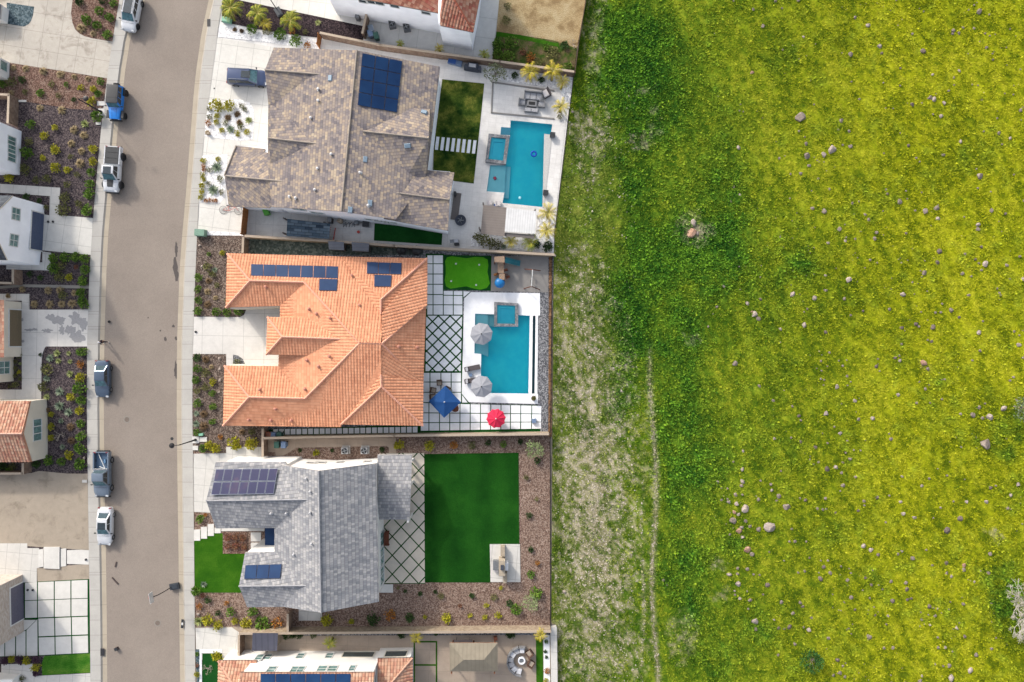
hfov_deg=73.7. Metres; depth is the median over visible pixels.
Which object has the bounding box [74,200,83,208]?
shrub
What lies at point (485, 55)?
palm tree
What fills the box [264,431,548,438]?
block wall
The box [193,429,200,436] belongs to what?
shrub
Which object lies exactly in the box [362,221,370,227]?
pool heater
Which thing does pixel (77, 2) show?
shrub
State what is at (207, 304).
grass clump
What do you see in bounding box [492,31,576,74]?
garden bed
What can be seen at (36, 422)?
window
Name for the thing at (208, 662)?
lawn
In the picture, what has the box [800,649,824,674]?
green bush
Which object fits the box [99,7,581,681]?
terrain
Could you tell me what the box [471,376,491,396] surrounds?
parasol
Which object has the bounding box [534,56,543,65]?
shrub
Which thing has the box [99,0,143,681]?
gutter
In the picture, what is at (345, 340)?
tile roof house
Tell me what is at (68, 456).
shrub
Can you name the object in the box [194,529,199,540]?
stepping slab
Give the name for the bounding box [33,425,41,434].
window
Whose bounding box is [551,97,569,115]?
palm tree
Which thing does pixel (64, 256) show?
shrub
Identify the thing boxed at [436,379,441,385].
patio chair
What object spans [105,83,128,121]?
parked offroader
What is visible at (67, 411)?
succulent
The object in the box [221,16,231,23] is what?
utility box
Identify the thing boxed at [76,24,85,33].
grass clump
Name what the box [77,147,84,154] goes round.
grass clump
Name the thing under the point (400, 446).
shrub
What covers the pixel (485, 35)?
paved ground
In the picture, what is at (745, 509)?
rock
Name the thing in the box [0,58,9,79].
white annexe
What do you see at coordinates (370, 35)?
wheelie bin
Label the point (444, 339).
lattice paving
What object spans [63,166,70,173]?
shrub
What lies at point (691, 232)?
rock
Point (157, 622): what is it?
manhole cover
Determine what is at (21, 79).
shrub
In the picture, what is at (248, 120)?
succulent
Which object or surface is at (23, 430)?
red gable house
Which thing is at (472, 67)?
grill
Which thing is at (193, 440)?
street lamp
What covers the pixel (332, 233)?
stepladder
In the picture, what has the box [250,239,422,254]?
side yard
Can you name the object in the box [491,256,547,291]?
play yard
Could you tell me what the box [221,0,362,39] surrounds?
planting bed
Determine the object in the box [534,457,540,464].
shrub
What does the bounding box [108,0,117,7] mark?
shrub
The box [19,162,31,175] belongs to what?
shrub
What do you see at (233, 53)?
driveway
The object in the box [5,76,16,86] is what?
shrub
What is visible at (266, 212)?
wheelie bin
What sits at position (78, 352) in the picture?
shrub
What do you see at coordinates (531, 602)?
olive tree
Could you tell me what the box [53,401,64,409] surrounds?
succulent
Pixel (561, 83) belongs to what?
palm tree
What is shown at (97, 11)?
shrub
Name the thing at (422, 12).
window
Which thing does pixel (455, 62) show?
storage bench
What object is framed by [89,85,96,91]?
shrub
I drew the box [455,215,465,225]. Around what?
fire bowl
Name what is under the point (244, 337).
driveway
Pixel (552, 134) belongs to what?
fire pot
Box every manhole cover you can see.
[124,416,129,422]
[154,620,160,625]
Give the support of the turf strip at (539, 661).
on the paved ground at (425, 652)
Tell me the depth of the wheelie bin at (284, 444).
84.81 m
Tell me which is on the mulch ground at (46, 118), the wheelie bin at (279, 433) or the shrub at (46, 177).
the shrub at (46, 177)
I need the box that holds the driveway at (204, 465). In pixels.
[193,453,260,512]
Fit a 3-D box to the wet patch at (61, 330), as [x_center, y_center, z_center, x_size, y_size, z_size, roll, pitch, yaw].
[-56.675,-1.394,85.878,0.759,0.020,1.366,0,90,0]
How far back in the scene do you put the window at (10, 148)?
84.31 m
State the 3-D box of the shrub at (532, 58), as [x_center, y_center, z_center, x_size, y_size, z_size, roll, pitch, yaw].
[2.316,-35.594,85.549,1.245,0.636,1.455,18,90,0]
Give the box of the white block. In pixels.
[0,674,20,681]
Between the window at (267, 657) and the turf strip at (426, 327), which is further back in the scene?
the turf strip at (426, 327)
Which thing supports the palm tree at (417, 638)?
on the gravel strip at (429, 634)
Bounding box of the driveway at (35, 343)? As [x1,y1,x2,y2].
[0,310,87,398]
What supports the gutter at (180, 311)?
on the road
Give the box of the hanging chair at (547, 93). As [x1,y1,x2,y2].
[542,86,551,98]
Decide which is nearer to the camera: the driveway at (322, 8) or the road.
the driveway at (322, 8)
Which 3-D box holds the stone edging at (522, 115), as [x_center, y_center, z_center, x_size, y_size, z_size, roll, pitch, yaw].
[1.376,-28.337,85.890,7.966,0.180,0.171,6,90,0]
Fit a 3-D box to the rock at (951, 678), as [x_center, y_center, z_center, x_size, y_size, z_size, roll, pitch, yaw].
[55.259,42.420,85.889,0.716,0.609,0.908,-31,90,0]
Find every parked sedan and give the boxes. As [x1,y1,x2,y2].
[92,360,112,397]
[94,506,115,545]
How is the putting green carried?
on the putting green surround
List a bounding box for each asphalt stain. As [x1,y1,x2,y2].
[173,257,177,274]
[174,360,176,378]
[175,242,177,256]
[175,270,178,280]
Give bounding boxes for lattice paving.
[379,453,424,582]
[426,316,461,370]
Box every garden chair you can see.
[518,98,525,105]
[525,649,533,658]
[527,659,534,668]
[538,100,545,108]
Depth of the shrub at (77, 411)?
85.47 m
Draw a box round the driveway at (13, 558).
[0,543,26,581]
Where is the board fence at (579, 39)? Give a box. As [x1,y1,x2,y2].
[574,0,585,76]
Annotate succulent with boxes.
[46,354,53,361]
[53,349,60,356]
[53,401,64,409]
[55,387,62,395]
[64,407,72,415]
[80,119,87,126]
[193,420,199,426]
[194,617,202,626]
[207,184,218,196]
[211,161,221,172]
[226,125,233,132]
[245,116,251,124]
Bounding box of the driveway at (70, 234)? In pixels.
[42,214,92,254]
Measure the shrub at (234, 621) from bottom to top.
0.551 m
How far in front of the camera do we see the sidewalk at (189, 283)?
85.86 m
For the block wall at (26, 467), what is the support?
on the mulch ground at (46, 118)
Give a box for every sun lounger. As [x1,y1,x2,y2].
[464,364,479,371]
[464,377,475,383]
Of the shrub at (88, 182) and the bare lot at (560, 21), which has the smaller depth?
the shrub at (88, 182)
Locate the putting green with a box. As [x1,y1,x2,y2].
[445,256,489,289]
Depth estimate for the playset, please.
84.50 m
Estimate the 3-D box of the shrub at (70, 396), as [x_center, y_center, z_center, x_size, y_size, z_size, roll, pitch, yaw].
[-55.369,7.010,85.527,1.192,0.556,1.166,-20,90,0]
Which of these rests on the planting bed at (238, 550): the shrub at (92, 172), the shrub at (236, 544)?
the shrub at (236, 544)
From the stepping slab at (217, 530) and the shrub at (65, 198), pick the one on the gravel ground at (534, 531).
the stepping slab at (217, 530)
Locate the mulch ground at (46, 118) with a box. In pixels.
[0,67,104,675]
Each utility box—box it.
[194,229,206,236]
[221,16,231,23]
[355,14,360,21]
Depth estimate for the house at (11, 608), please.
83.93 m
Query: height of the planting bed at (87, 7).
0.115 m
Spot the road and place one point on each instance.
(146, 219)
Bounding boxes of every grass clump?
[22,65,28,71]
[30,300,38,308]
[36,104,43,111]
[39,67,47,74]
[44,287,51,293]
[46,299,53,308]
[55,70,64,77]
[56,287,63,293]
[57,106,65,115]
[57,300,65,307]
[66,422,74,430]
[67,139,74,147]
[67,299,75,308]
[67,437,75,444]
[70,126,76,133]
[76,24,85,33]
[76,158,84,168]
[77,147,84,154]
[80,131,87,139]
[199,422,209,431]
[200,410,207,417]
[202,355,209,363]
[203,300,210,308]
[204,277,211,283]
[224,114,231,120]
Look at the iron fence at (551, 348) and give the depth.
85.39 m
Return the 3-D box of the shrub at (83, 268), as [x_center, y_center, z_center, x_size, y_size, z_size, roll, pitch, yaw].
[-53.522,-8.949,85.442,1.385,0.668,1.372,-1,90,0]
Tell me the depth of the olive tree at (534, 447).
84.60 m
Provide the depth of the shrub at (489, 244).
85.41 m
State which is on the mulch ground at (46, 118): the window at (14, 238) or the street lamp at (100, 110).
the street lamp at (100, 110)
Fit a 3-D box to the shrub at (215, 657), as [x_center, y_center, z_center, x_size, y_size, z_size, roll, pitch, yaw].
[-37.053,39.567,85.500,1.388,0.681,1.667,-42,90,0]
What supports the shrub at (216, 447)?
on the planting bed at (213, 431)
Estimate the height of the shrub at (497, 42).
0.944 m
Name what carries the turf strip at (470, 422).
on the gravel ground at (425, 252)
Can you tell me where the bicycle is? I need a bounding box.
[219,205,241,214]
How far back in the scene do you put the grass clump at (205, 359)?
85.72 m
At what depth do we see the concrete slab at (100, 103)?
85.82 m
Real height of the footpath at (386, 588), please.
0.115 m
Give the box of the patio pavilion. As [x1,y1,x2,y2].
[450,640,497,673]
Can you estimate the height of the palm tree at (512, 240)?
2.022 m
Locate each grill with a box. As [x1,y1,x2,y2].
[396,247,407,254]
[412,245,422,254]
[450,239,459,245]
[464,62,480,72]
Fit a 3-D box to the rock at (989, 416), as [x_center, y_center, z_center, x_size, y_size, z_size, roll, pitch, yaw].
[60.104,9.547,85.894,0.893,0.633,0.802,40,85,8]
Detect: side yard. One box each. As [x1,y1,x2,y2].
[248,210,449,246]
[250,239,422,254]
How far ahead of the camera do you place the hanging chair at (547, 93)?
85.30 m
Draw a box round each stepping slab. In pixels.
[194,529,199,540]
[201,527,206,538]
[208,524,213,535]
[214,528,220,532]
[221,528,264,530]
[251,532,260,540]
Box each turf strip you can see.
[0,579,89,656]
[268,254,540,434]
[374,223,441,244]
[384,453,424,583]
[414,643,414,681]
[415,664,435,665]
[425,315,462,371]
[436,642,436,681]
[496,32,557,46]
[536,639,542,681]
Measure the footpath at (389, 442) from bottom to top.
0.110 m
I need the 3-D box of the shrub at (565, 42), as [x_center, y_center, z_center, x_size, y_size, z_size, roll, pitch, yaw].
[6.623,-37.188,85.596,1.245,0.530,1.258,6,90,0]
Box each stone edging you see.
[491,83,493,112]
[492,81,553,90]
[492,112,553,118]
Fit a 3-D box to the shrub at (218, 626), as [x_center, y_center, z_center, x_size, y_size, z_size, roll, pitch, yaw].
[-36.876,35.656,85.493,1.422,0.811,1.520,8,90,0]
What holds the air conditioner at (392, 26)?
on the paved ground at (485, 35)
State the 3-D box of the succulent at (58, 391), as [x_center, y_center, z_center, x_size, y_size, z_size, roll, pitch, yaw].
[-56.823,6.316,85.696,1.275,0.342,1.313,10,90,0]
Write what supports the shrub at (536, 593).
on the gravel ground at (534, 531)
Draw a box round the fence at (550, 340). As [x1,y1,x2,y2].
[548,257,551,436]
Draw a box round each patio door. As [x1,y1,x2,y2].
[380,528,383,548]
[380,543,384,568]
[380,562,384,586]
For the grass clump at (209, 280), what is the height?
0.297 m
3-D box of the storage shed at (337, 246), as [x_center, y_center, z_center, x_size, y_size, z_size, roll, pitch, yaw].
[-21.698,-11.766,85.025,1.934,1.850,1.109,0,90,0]
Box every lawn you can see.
[42,653,89,674]
[194,530,244,592]
[202,653,221,681]
[424,453,518,581]
[433,79,483,182]
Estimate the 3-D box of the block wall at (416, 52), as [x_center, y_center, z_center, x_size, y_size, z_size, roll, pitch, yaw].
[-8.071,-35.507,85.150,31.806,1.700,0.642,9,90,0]
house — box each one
[0,4,8,23]
[0,122,21,174]
[0,195,44,264]
[0,300,21,381]
[0,399,47,461]
[0,574,23,644]
[206,454,413,612]
[217,647,412,681]
[222,253,427,426]
[224,47,453,233]
[330,0,480,49]
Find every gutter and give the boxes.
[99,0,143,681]
[177,0,212,681]
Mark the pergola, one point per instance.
(498, 221)
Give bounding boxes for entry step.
[38,549,43,567]
[44,547,59,568]
[61,548,65,566]
[67,550,88,564]
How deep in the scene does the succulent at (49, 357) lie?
85.74 m
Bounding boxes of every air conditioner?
[341,446,349,453]
[361,446,368,453]
[388,21,397,30]
[403,23,411,33]
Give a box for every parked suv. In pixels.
[119,0,143,32]
[226,67,265,87]
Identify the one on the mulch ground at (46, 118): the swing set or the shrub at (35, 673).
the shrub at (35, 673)
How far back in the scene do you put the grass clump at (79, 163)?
85.70 m
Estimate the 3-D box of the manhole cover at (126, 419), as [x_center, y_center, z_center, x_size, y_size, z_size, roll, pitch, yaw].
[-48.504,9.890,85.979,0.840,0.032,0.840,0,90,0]
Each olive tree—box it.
[483,61,507,83]
[521,594,537,612]
[525,440,542,458]
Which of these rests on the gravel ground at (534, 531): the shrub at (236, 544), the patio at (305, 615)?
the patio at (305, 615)
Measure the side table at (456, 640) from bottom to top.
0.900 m
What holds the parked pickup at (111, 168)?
on the road
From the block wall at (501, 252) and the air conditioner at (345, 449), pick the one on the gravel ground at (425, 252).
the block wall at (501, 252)
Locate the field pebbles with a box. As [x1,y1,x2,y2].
[552,87,659,681]
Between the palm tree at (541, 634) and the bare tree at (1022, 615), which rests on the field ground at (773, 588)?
the bare tree at (1022, 615)
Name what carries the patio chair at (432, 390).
on the paving pads at (434, 273)
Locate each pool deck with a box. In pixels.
[462,292,539,403]
[472,80,566,236]
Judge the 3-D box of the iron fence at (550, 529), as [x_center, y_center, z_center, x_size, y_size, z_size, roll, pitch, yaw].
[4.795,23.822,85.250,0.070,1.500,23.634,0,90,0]
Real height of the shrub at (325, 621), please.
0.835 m
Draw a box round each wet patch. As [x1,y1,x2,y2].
[41,329,52,332]
[45,314,55,321]
[52,315,65,325]
[59,325,63,334]
[64,325,75,333]
[68,311,80,324]
[69,330,85,342]
[79,317,87,331]
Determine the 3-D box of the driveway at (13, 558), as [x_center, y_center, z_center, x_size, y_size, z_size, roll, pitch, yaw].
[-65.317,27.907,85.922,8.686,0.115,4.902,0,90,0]
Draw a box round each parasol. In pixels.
[429,386,460,417]
[470,323,492,344]
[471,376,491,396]
[486,409,505,427]
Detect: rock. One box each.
[687,228,696,237]
[691,219,695,226]
[729,517,735,523]
[741,504,748,512]
[744,546,750,552]
[764,522,774,531]
[783,504,789,509]
[795,112,805,121]
[804,153,809,159]
[828,145,836,153]
[944,527,949,533]
[948,674,953,681]
[980,439,989,449]
[986,414,992,419]
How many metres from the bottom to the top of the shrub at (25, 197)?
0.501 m
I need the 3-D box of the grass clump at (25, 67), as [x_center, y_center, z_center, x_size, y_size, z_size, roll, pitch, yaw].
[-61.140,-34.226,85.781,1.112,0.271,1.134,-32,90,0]
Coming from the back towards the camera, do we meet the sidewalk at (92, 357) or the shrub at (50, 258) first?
the sidewalk at (92, 357)
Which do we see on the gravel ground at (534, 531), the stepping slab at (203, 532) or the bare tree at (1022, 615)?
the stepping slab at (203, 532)
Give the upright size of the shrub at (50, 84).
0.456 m
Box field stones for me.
[584,0,1023,680]
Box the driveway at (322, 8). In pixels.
[241,0,363,25]
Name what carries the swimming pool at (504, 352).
in the pool deck at (483, 303)
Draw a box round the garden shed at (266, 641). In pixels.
[252,633,280,650]
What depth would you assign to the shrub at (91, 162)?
85.57 m
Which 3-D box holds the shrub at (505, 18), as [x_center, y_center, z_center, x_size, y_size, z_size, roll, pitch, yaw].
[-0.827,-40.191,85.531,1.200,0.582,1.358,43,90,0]
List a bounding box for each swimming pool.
[474,302,535,393]
[485,120,551,207]
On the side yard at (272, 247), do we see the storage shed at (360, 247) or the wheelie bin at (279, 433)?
the storage shed at (360, 247)
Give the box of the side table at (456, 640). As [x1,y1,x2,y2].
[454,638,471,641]
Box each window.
[0,59,7,72]
[0,361,9,374]
[7,135,16,146]
[7,144,16,154]
[7,152,16,163]
[9,233,18,247]
[11,207,20,220]
[33,418,41,426]
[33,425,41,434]
[33,433,41,441]
[253,654,265,659]
[262,654,273,659]
[265,666,277,671]
[289,666,306,671]
[295,653,305,658]
[309,211,325,214]
[315,665,328,671]
[324,652,334,657]
[326,665,338,671]
[348,665,356,670]
[421,11,430,15]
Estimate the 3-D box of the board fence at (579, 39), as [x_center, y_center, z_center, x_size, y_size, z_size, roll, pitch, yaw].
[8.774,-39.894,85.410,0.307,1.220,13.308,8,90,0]
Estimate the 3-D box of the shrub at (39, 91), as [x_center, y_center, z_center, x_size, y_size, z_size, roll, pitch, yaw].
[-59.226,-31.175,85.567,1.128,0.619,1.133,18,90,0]
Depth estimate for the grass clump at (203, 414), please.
85.71 m
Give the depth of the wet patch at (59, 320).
85.87 m
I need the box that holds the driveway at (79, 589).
[0,580,87,655]
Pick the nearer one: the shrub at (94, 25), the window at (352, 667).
the window at (352, 667)
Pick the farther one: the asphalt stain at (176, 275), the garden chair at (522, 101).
the asphalt stain at (176, 275)
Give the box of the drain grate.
[100,648,103,655]
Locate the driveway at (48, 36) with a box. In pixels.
[0,0,111,77]
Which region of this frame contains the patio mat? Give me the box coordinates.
[451,193,460,219]
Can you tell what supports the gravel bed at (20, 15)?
on the mulch ground at (46, 118)
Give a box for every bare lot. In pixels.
[0,471,88,549]
[496,0,584,47]
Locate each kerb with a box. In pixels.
[97,32,127,681]
[181,0,213,681]
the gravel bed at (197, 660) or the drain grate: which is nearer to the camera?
the drain grate
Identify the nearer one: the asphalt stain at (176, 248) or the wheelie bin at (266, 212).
the wheelie bin at (266, 212)
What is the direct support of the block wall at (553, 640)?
on the field ground at (773, 588)
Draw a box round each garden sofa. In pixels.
[524,90,542,101]
[524,107,537,113]
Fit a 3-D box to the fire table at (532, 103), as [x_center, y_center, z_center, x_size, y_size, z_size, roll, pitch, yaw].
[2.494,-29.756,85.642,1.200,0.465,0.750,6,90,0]
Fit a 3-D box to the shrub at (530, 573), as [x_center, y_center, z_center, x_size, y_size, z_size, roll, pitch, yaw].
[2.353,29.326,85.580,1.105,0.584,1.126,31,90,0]
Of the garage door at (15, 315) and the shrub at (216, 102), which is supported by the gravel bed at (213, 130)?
the shrub at (216, 102)
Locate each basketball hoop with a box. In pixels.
[148,582,179,603]
[270,0,283,17]
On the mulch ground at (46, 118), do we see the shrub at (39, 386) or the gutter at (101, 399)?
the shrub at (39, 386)
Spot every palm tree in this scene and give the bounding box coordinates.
[220,0,243,20]
[246,4,269,25]
[259,18,271,29]
[280,9,301,31]
[323,636,336,649]
[396,39,404,46]
[409,629,422,643]
[435,43,443,51]
[478,49,490,58]
[502,237,518,248]
[519,61,539,82]
[521,234,538,251]
[535,627,547,641]
[537,202,556,222]
[537,221,556,241]
[542,60,562,81]
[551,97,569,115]
[554,75,569,89]
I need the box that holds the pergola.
[479,202,536,238]
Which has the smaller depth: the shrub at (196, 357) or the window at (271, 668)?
the window at (271, 668)
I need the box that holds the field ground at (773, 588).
[551,0,1023,681]
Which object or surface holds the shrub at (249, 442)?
on the planting bed at (213, 431)
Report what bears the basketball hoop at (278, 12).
on the planting bed at (327, 25)
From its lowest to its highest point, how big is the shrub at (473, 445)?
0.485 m
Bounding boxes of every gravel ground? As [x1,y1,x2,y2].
[193,235,553,429]
[193,435,549,626]
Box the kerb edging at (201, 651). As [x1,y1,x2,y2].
[199,649,221,681]
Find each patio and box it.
[299,609,321,620]
[490,544,520,581]
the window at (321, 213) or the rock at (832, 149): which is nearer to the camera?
the window at (321, 213)
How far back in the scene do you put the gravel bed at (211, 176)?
85.87 m
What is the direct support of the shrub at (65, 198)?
on the mulch ground at (46, 118)
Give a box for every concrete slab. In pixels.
[97,101,104,105]
[199,437,206,441]
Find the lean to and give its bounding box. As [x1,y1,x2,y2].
[282,217,330,238]
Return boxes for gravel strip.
[281,633,549,635]
[538,293,547,430]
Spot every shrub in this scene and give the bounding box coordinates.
[0,80,6,87]
[0,462,6,470]
[0,656,8,665]
[3,174,13,182]
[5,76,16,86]
[8,462,16,470]
[8,654,14,662]
[14,655,22,664]
[18,76,25,83]
[19,146,33,159]
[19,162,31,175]
[21,655,30,664]
[22,193,29,199]
[24,119,35,128]
[24,137,33,145]
[29,663,41,671]
[32,461,40,468]
[32,656,38,663]
[32,671,40,676]
[35,89,44,96]
[37,381,49,391]
[39,131,49,139]
[40,363,52,375]
[42,174,51,183]
[43,455,53,465]
[46,263,59,274]
[47,80,54,86]
[47,422,54,430]
[47,434,54,440]
[48,253,57,262]
[50,143,60,154]
[50,162,60,172]
[53,270,65,281]
[55,202,70,215]
[56,260,66,269]
[56,457,64,466]
[58,191,69,202]
[58,291,67,298]
[59,251,69,262]
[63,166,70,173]
[63,181,70,187]
[64,273,72,280]
[64,450,73,459]
[66,392,73,400]
[70,252,80,261]
[72,381,87,394]
[73,442,86,454]
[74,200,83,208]
[74,406,84,415]
[74,458,86,469]
[75,0,82,6]
[75,287,87,297]
[75,348,87,356]
[75,360,83,368]
[75,373,86,382]
[75,395,85,405]
[75,419,84,428]
[75,430,85,441]
[77,275,87,285]
[77,296,88,309]
[78,254,89,263]
[80,264,89,274]
[81,13,91,24]
[81,203,93,215]
[82,188,95,199]
[84,179,94,187]
[86,96,96,105]
[86,168,95,176]
[88,145,97,153]
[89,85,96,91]
[89,157,96,165]
[90,110,103,121]
[92,21,101,30]
[94,6,103,15]
[94,90,101,96]
[97,77,104,84]
[102,29,112,39]
[104,12,113,21]
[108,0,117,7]
[191,586,200,595]
[192,353,200,361]
[192,375,200,383]
[193,306,201,315]
[193,365,201,372]
[193,399,202,407]
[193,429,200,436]
[194,273,202,282]
[194,285,201,293]
[194,296,202,303]
[195,515,204,523]
[198,444,206,452]
[200,368,210,377]
[200,383,211,390]
[201,613,213,626]
[202,261,212,271]
[204,440,212,450]
[204,596,211,603]
[208,98,223,111]
[209,378,215,386]
[209,402,216,409]
[211,307,221,315]
[211,443,220,452]
[211,650,223,660]
[213,619,222,631]
[223,308,231,316]
[224,100,234,111]
[224,533,230,540]
[226,436,241,449]
[226,607,234,616]
[230,617,238,624]
[231,542,239,549]
[233,309,243,315]
[239,617,251,627]
[245,437,258,450]
[246,24,257,34]
[247,607,257,615]
[255,616,271,629]
[271,616,283,628]
[273,27,285,40]
[289,34,301,46]
[320,613,332,626]
[367,611,380,625]
[383,609,395,621]
[393,439,404,449]
[405,612,414,622]
[424,440,435,451]
[441,613,450,624]
[449,440,457,448]
[467,441,474,448]
[472,233,481,240]
[477,234,488,247]
[484,238,494,249]
[490,593,497,600]
[492,38,503,50]
[492,239,502,249]
[493,48,502,58]
[494,611,501,618]
[501,15,511,23]
[502,50,514,61]
[504,36,518,49]
[505,599,512,607]
[505,633,514,638]
[510,603,521,614]
[511,71,518,78]
[519,48,526,55]
[526,52,535,62]
[527,570,534,578]
[530,586,541,599]
[533,240,540,248]
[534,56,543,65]
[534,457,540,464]
[538,76,544,82]
[542,240,553,252]
[543,43,549,50]
[546,46,559,59]
[560,40,568,48]
[562,61,571,68]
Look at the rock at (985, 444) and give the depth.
85.53 m
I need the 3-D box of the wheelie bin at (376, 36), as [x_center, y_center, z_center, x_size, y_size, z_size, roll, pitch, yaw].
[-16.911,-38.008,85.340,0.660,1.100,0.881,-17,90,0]
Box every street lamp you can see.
[77,96,104,114]
[169,436,198,447]
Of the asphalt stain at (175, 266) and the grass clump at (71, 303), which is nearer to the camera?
the grass clump at (71, 303)
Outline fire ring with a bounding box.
[518,656,524,664]
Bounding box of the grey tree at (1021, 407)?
[1013,397,1023,421]
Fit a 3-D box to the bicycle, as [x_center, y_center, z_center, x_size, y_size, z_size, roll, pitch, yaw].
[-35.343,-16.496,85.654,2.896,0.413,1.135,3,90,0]
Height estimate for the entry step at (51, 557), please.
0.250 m
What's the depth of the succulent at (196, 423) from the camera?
85.75 m
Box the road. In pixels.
[104,0,208,681]
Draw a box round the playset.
[494,256,519,287]
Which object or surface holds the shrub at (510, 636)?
on the paved ground at (425, 652)
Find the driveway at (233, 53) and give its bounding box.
[209,38,273,145]
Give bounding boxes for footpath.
[0,184,59,214]
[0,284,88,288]
[0,294,28,309]
[0,664,89,681]
[6,252,50,270]
[27,548,38,581]
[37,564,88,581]
[226,447,260,452]
[268,437,395,455]
[379,584,392,592]
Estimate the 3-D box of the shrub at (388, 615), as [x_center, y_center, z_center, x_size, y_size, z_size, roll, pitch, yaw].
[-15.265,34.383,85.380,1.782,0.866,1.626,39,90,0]
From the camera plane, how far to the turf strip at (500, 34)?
85.86 m
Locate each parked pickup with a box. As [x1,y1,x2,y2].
[90,450,113,496]
[100,145,125,193]
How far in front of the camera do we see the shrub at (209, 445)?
85.49 m
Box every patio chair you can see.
[429,387,435,392]
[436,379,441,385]
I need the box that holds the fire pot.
[550,132,554,137]
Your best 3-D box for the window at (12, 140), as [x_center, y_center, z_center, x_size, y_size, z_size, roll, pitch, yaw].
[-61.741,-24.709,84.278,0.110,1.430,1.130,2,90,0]
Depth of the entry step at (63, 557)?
85.84 m
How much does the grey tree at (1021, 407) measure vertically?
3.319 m
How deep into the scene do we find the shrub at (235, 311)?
85.55 m
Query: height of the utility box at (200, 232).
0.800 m
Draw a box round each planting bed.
[0,63,106,109]
[71,0,118,40]
[192,354,264,451]
[194,236,245,316]
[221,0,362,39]
[223,532,247,553]
[286,446,388,454]
[543,635,549,681]
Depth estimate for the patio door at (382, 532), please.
84.48 m
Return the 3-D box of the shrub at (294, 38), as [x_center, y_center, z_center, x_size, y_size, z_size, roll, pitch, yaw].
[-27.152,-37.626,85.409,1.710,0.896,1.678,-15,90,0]
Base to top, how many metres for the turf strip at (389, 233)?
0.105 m
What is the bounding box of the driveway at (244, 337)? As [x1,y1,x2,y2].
[193,309,279,365]
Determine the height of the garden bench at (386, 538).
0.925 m
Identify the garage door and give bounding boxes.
[10,310,21,345]
[11,583,23,624]
[31,211,43,250]
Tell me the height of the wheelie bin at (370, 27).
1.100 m
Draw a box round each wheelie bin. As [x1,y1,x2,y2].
[262,209,270,215]
[265,431,270,436]
[274,441,280,447]
[276,431,283,435]
[281,441,287,447]
[367,24,374,32]
[367,30,373,38]
[373,31,379,41]
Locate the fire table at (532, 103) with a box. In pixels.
[527,100,536,107]
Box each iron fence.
[550,256,552,432]
[550,437,550,627]
[555,75,573,228]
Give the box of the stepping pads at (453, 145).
[435,137,476,153]
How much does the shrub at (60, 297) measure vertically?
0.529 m
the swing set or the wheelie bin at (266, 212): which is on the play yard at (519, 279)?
the swing set
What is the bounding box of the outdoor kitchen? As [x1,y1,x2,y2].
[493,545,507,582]
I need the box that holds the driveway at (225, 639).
[195,627,238,658]
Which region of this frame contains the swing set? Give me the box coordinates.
[524,269,540,289]
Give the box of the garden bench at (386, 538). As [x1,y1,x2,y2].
[384,531,388,545]
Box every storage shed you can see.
[328,241,346,250]
[352,242,370,252]
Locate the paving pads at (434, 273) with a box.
[273,255,540,433]
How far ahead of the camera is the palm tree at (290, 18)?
84.28 m
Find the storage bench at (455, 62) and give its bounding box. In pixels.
[447,58,462,67]
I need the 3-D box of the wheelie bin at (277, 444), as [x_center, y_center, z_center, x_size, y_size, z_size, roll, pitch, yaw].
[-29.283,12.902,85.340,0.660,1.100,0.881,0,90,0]
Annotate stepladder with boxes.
[329,227,335,239]
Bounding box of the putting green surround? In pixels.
[443,255,490,290]
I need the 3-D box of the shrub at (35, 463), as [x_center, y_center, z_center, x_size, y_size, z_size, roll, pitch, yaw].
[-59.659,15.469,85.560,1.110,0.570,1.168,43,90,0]
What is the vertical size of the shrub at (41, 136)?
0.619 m
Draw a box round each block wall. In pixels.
[0,93,18,126]
[0,269,22,284]
[0,462,31,474]
[237,635,244,655]
[239,625,550,634]
[241,237,248,253]
[244,235,554,256]
[261,427,267,456]
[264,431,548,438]
[287,609,292,631]
[319,32,573,76]
[361,14,369,38]
[550,625,557,681]
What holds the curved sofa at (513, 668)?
on the paved ground at (425, 652)
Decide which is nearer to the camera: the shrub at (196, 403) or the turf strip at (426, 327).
the shrub at (196, 403)
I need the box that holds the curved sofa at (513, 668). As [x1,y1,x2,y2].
[507,645,524,676]
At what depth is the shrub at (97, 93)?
85.58 m
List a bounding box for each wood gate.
[240,207,248,234]
[316,32,321,48]
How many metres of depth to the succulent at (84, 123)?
85.73 m
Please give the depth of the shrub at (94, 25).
85.42 m
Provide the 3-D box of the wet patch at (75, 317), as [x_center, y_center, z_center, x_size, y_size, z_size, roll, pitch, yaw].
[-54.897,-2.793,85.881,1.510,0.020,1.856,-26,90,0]
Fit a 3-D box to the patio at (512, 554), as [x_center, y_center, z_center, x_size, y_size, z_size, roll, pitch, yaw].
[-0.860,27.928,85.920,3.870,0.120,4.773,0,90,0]
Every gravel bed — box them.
[7,3,33,25]
[195,649,198,681]
[199,154,227,203]
[204,99,253,140]
[207,231,246,235]
[218,25,320,48]
[471,217,553,252]
[486,66,572,107]
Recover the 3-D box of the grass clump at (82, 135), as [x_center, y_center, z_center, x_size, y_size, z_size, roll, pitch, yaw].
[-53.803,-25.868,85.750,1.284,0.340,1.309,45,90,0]
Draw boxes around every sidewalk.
[87,0,125,681]
[182,0,221,681]
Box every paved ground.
[195,626,550,681]
[198,16,568,252]
[220,0,577,58]
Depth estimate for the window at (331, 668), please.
81.22 m
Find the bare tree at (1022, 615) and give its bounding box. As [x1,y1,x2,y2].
[1006,578,1023,643]

